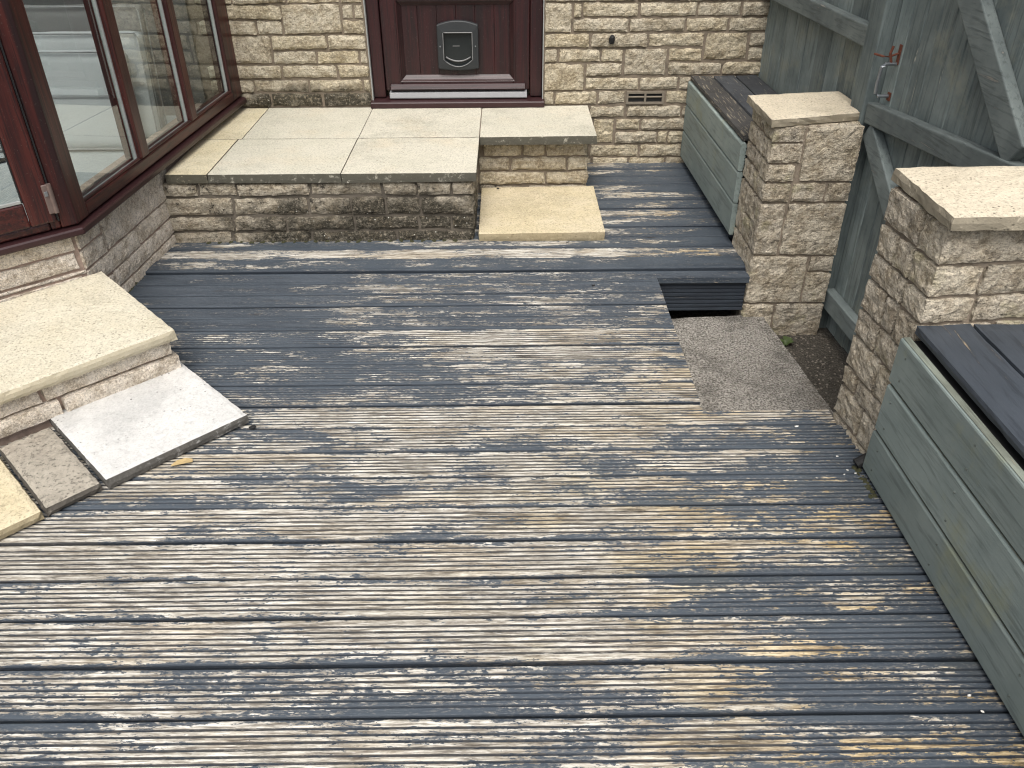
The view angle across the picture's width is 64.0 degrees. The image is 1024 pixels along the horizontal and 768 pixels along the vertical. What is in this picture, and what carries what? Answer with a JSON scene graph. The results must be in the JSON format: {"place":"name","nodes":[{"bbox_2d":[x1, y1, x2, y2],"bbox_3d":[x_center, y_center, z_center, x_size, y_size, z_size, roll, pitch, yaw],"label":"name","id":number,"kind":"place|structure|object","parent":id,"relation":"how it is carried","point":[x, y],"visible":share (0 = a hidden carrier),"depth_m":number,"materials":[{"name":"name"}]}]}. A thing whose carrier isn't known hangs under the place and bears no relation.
{"place":"outdoors","nodes":[
{"label":"outdoors","id":0,"kind":"place"},
{"bbox_2d":[668,241,847,411],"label":"ground","id":1,"kind":"structure","parent":0,"point":[838,353],"depth_m":3.55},
{"bbox_2d":[0,0,246,302],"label":"conservatory","id":2,"kind":"object","parent":1,"relation":"on","point":[66,215],"visible":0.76,"depth_m":3.25,"materials":[{"name":"stone"}]},
{"bbox_2d":[0,41,59,234],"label":"glazed door","id":3,"kind":"structure","parent":2,"relation":"in","point":[17,144],"depth_m":2.79,"materials":[{"name":"brown wood"}]},
{"bbox_2d":[0,50,137,151],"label":"padded panel","id":4,"kind":"object","parent":2,"relation":"on","point":[78,90],"visible":0.34,"depth_m":3.91,"materials":[{"name":"fabric"}]},
{"bbox_2d":[24,4,166,126],"bbox_3d":[-2.180,-1.545,4.079,0.814,0.623,0.128,0,34,0],"label":"padded panel","id":5,"kind":"object","parent":2,"relation":"on","point":[51,18],"visible":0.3,"depth_m":3.94,"materials":[{"name":"grey fabric"}]},
{"bbox_2d":[32,31,161,138],"bbox_3d":[-2.152,-1.443,4.015,0.788,0.522,0.128,0,34,0],"label":"padded panel","id":6,"kind":"object","parent":2,"relation":"on","point":[133,44],"visible":0.29,"depth_m":3.92,"materials":[{"name":"fabric"}]},
{"bbox_2d":[162,105,596,242],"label":"raised platform","id":7,"kind":"structure","parent":1,"relation":"on","point":[300,174],"depth_m":3.83,"materials":[{"name":"stone"}]},
{"bbox_2d":[186,0,769,162],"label":"house","id":8,"kind":"structure","parent":1,"relation":"on","point":[623,70],"depth_m":4.43,"materials":[{"name":"stone"}]},
{"bbox_2d":[363,0,544,108],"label":"door","id":9,"kind":"structure","parent":8,"relation":"in","point":[401,35],"depth_m":4.46,"materials":[{"name":"brown wood"}]},
{"bbox_2d":[0,162,1023,767],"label":"deck","id":10,"kind":"structure","parent":1,"relation":"on","point":[458,504],"depth_m":2.16,"materials":[{"name":"paint"}]},
{"bbox_2d":[0,458,44,539],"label":"step slab","id":11,"kind":"object","parent":10,"relation":"on","point":[19,509],"depth_m":2.27,"materials":[{"name":"beige stone"}]},
{"bbox_2d":[0,427,102,516],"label":"step slab","id":12,"kind":"object","parent":10,"relation":"on","point":[52,472],"depth_m":2.40,"materials":[{"name":"grey stone"}]},
{"bbox_2d":[0,271,180,445],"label":"step","id":13,"kind":"structure","parent":10,"relation":"on","point":[69,346],"depth_m":2.71,"materials":[{"name":"stone"}]},
{"bbox_2d":[49,362,248,488],"bbox_3d":[-1.170,0.113,2.637,0.460,0.043,0.464,-29,43,-36],"label":"step slab","id":14,"kind":"object","parent":10,"relation":"on","point":[118,438],"depth_m":2.58,"materials":[{"name":"grey stone"}]},
{"bbox_2d":[171,458,192,465],"bbox_3d":[-0.996,0.236,2.473,0.062,0.008,0.028,-12,35,-17],"label":"fallen leaf","id":15,"kind":"object","parent":10,"relation":"on","point":[183,461],"visible":1,"depth_m":2.47,"materials":[{"name":"yellow plant"}]},
{"bbox_2d":[206,238,457,243],"bbox_3d":[-0.840,-0.672,3.839,1.176,0.009,0.041,0,34,0],"label":"moss","id":16,"kind":"object","parent":10,"relation":"on","point":[369,240],"visible":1,"depth_m":3.83,"materials":[{"name":"green plant"}]},
{"bbox_2d":[478,186,604,240],"bbox_3d":[0.137,-0.854,4.072,0.592,0.050,0.614,0,34,0],"label":"step slab","id":17,"kind":"object","parent":10,"relation":"on","point":[561,213],"depth_m":3.99,"materials":[{"name":"beige stone"}]},
{"bbox_2d":[680,75,776,235],"bbox_3d":[1.165,-1.183,4.130,0.394,0.462,1.131,0,34,0],"label":"storage bench","id":18,"kind":"object","parent":10,"relation":"on","point":[718,119],"visible":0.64,"depth_m":4.05,"materials":[{"name":"green paint"}]},
{"bbox_2d":[853,453,865,467],"bbox_3d":[1.052,0.227,2.441,0.070,0.049,0.032,-6,34,-8],"label":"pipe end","id":19,"kind":"object","parent":10,"relation":"on","point":[858,461],"visible":0.48,"depth_m":2.43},
{"bbox_2d":[852,465,877,498],"bbox_3d":[1.031,0.282,2.393,0.032,0.008,0.153,0,34,0],"label":"moss","id":20,"kind":"object","parent":10,"relation":"on","point":[867,487],"visible":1,"depth_m":2.38,"materials":[{"name":"green plant"}]},
{"bbox_2d":[863,324,1023,735],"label":"storage bench","id":21,"kind":"object","parent":10,"relation":"on","point":[943,465],"visible":1,"depth_m":1.94,"materials":[{"name":"green paint"}]},
{"bbox_2d":[671,315,832,416],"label":"landing slab","id":22,"kind":"structure","parent":1,"relation":"on","point":[738,363],"depth_m":3.29,"materials":[{"name":"concrete"}]},
{"bbox_2d":[780,336,794,345],"bbox_3d":[1.200,-0.185,3.616,0.092,0.027,0.075,-15,36,-21],"label":"weed","id":23,"kind":"object","parent":1,"relation":"on","point":[786,341],"visible":0.76,"depth_m":3.61,"materials":[{"name":"green plant"}]},
{"bbox_2d":[730,91,864,334],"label":"stone pier","id":24,"kind":"structure","parent":1,"relation":"on","point":[802,153],"depth_m":3.39,"materials":[{"name":"beige stone"}]},
{"bbox_2d":[758,0,902,327],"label":"fence","id":25,"kind":"object","parent":1,"relation":"on","point":[821,45],"visible":0.27,"depth_m":3.53,"materials":[{"name":"paint"}]},
{"bbox_2d":[833,166,1023,453],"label":"stone pier","id":26,"kind":"structure","parent":1,"relation":"on","point":[950,248],"depth_m":2.15,"materials":[{"name":"beige stone"}]},
{"bbox_2d":[781,334,842,412],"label":"gravel","id":27,"kind":"structure","parent":0,"point":[816,362],"depth_m":3.50,"materials":[{"name":"grey gravel"}]},
{"bbox_2d":[822,0,1023,353],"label":"gate","id":28,"kind":"structure","parent":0,"point":[951,94],"depth_m":2.79,"materials":[{"name":"paint"}]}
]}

